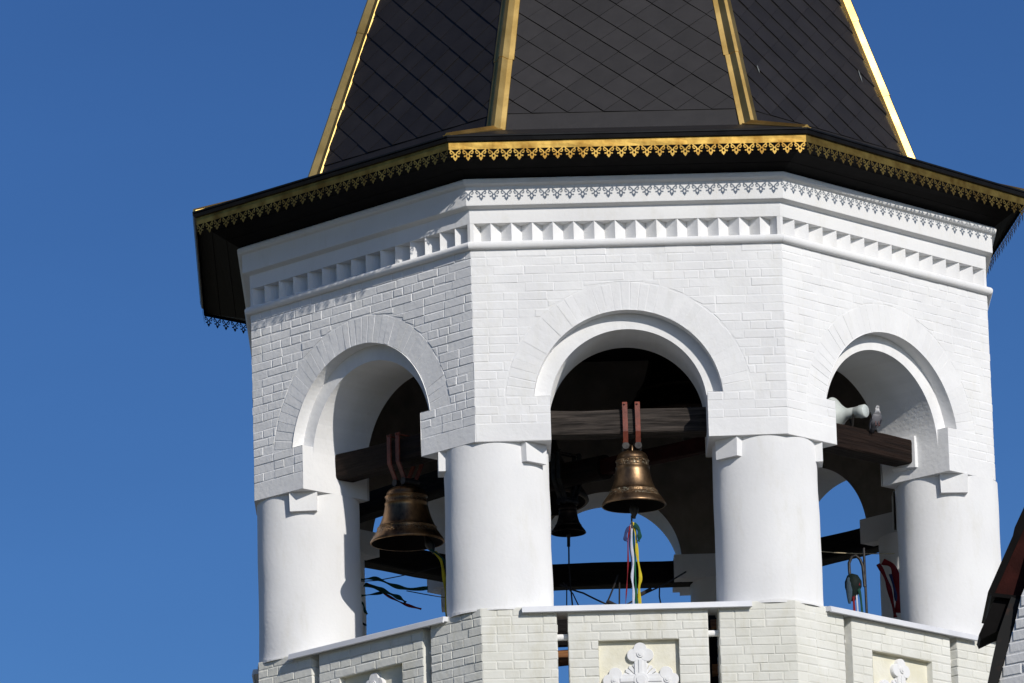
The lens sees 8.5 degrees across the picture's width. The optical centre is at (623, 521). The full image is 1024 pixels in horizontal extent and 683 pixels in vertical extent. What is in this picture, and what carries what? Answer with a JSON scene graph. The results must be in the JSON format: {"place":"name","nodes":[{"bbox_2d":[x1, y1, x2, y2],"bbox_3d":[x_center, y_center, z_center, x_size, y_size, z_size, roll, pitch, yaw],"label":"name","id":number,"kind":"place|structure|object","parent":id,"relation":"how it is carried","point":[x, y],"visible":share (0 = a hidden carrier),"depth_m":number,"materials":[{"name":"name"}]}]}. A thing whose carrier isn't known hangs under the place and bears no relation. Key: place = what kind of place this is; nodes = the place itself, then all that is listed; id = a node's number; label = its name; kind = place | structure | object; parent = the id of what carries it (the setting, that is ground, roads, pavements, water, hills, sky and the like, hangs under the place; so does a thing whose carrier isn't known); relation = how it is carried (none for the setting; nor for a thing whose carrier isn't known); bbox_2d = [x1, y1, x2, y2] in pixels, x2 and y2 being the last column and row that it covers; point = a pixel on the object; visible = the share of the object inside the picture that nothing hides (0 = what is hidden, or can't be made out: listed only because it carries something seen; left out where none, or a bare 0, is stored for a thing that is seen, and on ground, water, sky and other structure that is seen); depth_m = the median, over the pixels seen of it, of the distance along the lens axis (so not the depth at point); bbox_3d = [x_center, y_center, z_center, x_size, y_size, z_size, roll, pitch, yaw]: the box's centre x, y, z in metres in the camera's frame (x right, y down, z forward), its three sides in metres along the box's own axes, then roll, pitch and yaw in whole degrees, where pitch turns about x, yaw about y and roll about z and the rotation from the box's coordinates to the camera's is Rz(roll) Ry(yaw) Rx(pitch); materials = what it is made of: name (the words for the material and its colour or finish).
{"place":"outdoors","nodes":[
{"label":"outdoors","id":0,"kind":"place"},
{"bbox_2d":[0,0,1023,682],"label":"sky","id":1,"kind":"structure","parent":0,"point":[129,542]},
{"bbox_2d":[977,508,1023,682],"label":"neighbouring building","id":2,"kind":"structure","parent":0,"point":[1003,621],"depth_m":45.50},
{"label":"ground","id":3,"kind":"structure","parent":0,"visible":0},
{"bbox_2d":[192,0,1023,682],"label":"bell tower","id":4,"kind":"structure","parent":3,"relation":"on","point":[484,254],"depth_m":58.08,"materials":[{"name":"white paint"}]},
{"bbox_2d":[361,565,444,597],"bbox_3d":[-1.884,0.504,59.593,1.402,0.488,0.209,-2,-13,0],"label":"wire","id":5,"kind":"object","parent":4,"relation":"attached to","point":[409,574],"visible":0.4,"depth_m":59.51,"materials":[{"name":"black"}]},
{"bbox_2d":[361,576,427,625],"bbox_3d":[-2.069,0.681,59.397,0.759,0.448,0.069,-2,-13,0],"label":"ribbon tangle","id":6,"kind":"object","parent":5,"relation":"hanging from","point":[384,591],"visible":0.64,"depth_m":59.41,"materials":[{"name":"black fabric"}]},
{"bbox_2d":[370,432,444,553],"bbox_3d":[-1.842,-0.221,58.161,0.636,1.053,0.636,-2,-13,0],"label":"bell","id":7,"kind":"object","parent":4,"relation":"hanging from","point":[407,523],"visible":0.99,"depth_m":58.01,"materials":[{"name":"brown metal"}]},
{"bbox_2d":[430,549,446,616],"bbox_3d":[-1.551,0.594,57.796,0.154,0.769,0.039,-1,-13,-3],"label":"ribbon pair","id":8,"kind":"object","parent":7,"relation":"hanging from","point":[439,556],"visible":0.68,"depth_m":57.84},
{"bbox_2d":[551,449,585,537],"bbox_3d":[-0.488,-0.223,59.767,0.309,0.786,0.309,-2,-13,0],"label":"bell","id":9,"kind":"object","parent":4,"relation":"hanging from","point":[568,524],"visible":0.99,"depth_m":59.70,"materials":[{"name":"brown metal"}]},
{"bbox_2d":[567,537,572,604],"bbox_3d":[-0.458,0.683,59.529,0.054,1.192,0.092,-2,-13,0],"label":"rope","id":10,"kind":"object","parent":9,"relation":"hanging from","point":[568,542],"visible":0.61,"depth_m":59.61,"materials":[{"name":"black fabric"}]},
{"bbox_2d":[549,404,588,516],"bbox_3d":[-0.952,-0.657,60.587,1.270,1.517,1.270,-2,-13,0],"label":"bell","id":11,"kind":"object","parent":4,"relation":"hanging from","point":[583,498],"visible":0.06,"depth_m":60.60,"materials":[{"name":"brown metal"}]},
{"bbox_2d":[563,582,578,605],"bbox_3d":[-0.423,0.669,58.365,0.179,0.305,0.112,-2,-13,0],"label":"rope","id":12,"kind":"object","parent":4,"relation":"hanging from","point":[571,592],"visible":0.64,"depth_m":58.34,"materials":[{"name":"black"}]},
{"bbox_2d":[559,584,615,604],"bbox_3d":[-0.285,0.642,58.287,0.517,0.263,0.055,-4,-13,11],"label":"rope","id":13,"kind":"object","parent":4,"relation":"attached to","point":[608,602],"visible":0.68,"depth_m":58.29,"materials":[{"name":"black"}]},
{"bbox_2d":[608,574,619,603],"bbox_3d":[-0.104,0.609,58.325,0.163,0.326,0.016,-2,-13,0],"label":"rope","id":14,"kind":"object","parent":4,"relation":"hanging from","point":[613,588],"visible":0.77,"depth_m":58.33,"materials":[{"name":"black"}]},
{"bbox_2d":[601,402,665,518],"bbox_3d":[0.075,-0.501,57.386,0.544,0.973,0.544,-2,-13,0],"label":"bell","id":15,"kind":"object","parent":4,"relation":"hanging from","point":[633,491],"visible":1,"depth_m":57.27,"materials":[{"name":"brown metal"}]},
{"bbox_2d":[623,515,641,603],"bbox_3d":[0.082,0.334,57.183,0.161,0.801,0.063,-2,-13,0],"label":"ribbon bundle","id":16,"kind":"object","parent":15,"relation":"hanging from","point":[633,527],"visible":1,"depth_m":57.20,"materials":[{"name":"fabric"}]},
{"bbox_2d":[627,571,685,603],"bbox_3d":[0.261,0.568,58.245,0.062,0.411,0.800,-13,-17,40],"label":"rope","id":17,"kind":"object","parent":4,"relation":"attached to","point":[646,591],"visible":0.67,"depth_m":58.30,"materials":[{"name":"black fabric"}]},
{"bbox_2d":[829,397,868,425],"bbox_3d":[1.930,-0.929,58.399,0.329,0.320,0.320,-11,-15,34],"label":"horn loudspeaker","id":18,"kind":"object","parent":4,"relation":"attached to","point":[843,414],"visible":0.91,"depth_m":58.37,"materials":[{"name":"grey plastic"}]},
{"bbox_2d":[848,548,867,612],"bbox_3d":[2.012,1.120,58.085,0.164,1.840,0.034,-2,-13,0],"label":"hooked rod","id":19,"kind":"object","parent":4,"relation":"on","point":[863,565],"visible":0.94,"depth_m":58.23,"materials":[{"name":"metal"}]},
{"bbox_2d":[845,574,862,611],"bbox_3d":[1.960,0.645,58.188,0.153,0.416,0.150,-2,-13,0],"label":"cord bundle","id":20,"kind":"object","parent":19,"relation":"hanging from","point":[853,584],"visible":0.96,"depth_m":58.14,"materials":[{"name":"green fabric"}]},
{"bbox_2d":[821,551,894,553],"bbox_3d":[1.910,0.259,59.543,0.934,0.038,0.009,2,-13,-15],"label":"cord","id":21,"kind":"object","parent":4,"relation":"attached to","point":[857,553],"visible":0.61,"depth_m":59.57,"materials":[{"name":"beige plastic"}]},
{"bbox_2d":[876,559,900,617],"bbox_3d":[2.313,0.571,59.575,0.214,0.531,0.071,-2,-13,0],"label":"red cloth","id":22,"kind":"object","parent":21,"relation":"hanging from","point":[894,578],"visible":0.93,"depth_m":59.59,"materials":[{"name":"red fabric"}]},
{"bbox_2d":[869,405,881,431],"bbox_3d":[2.144,-0.878,58.322,0.102,0.209,0.146,5,-14,-27],"label":"pigeon","id":23,"kind":"object","parent":4,"relation":"on","point":[875,421],"visible":1,"depth_m":58.31,"materials":[{"name":"grey"}]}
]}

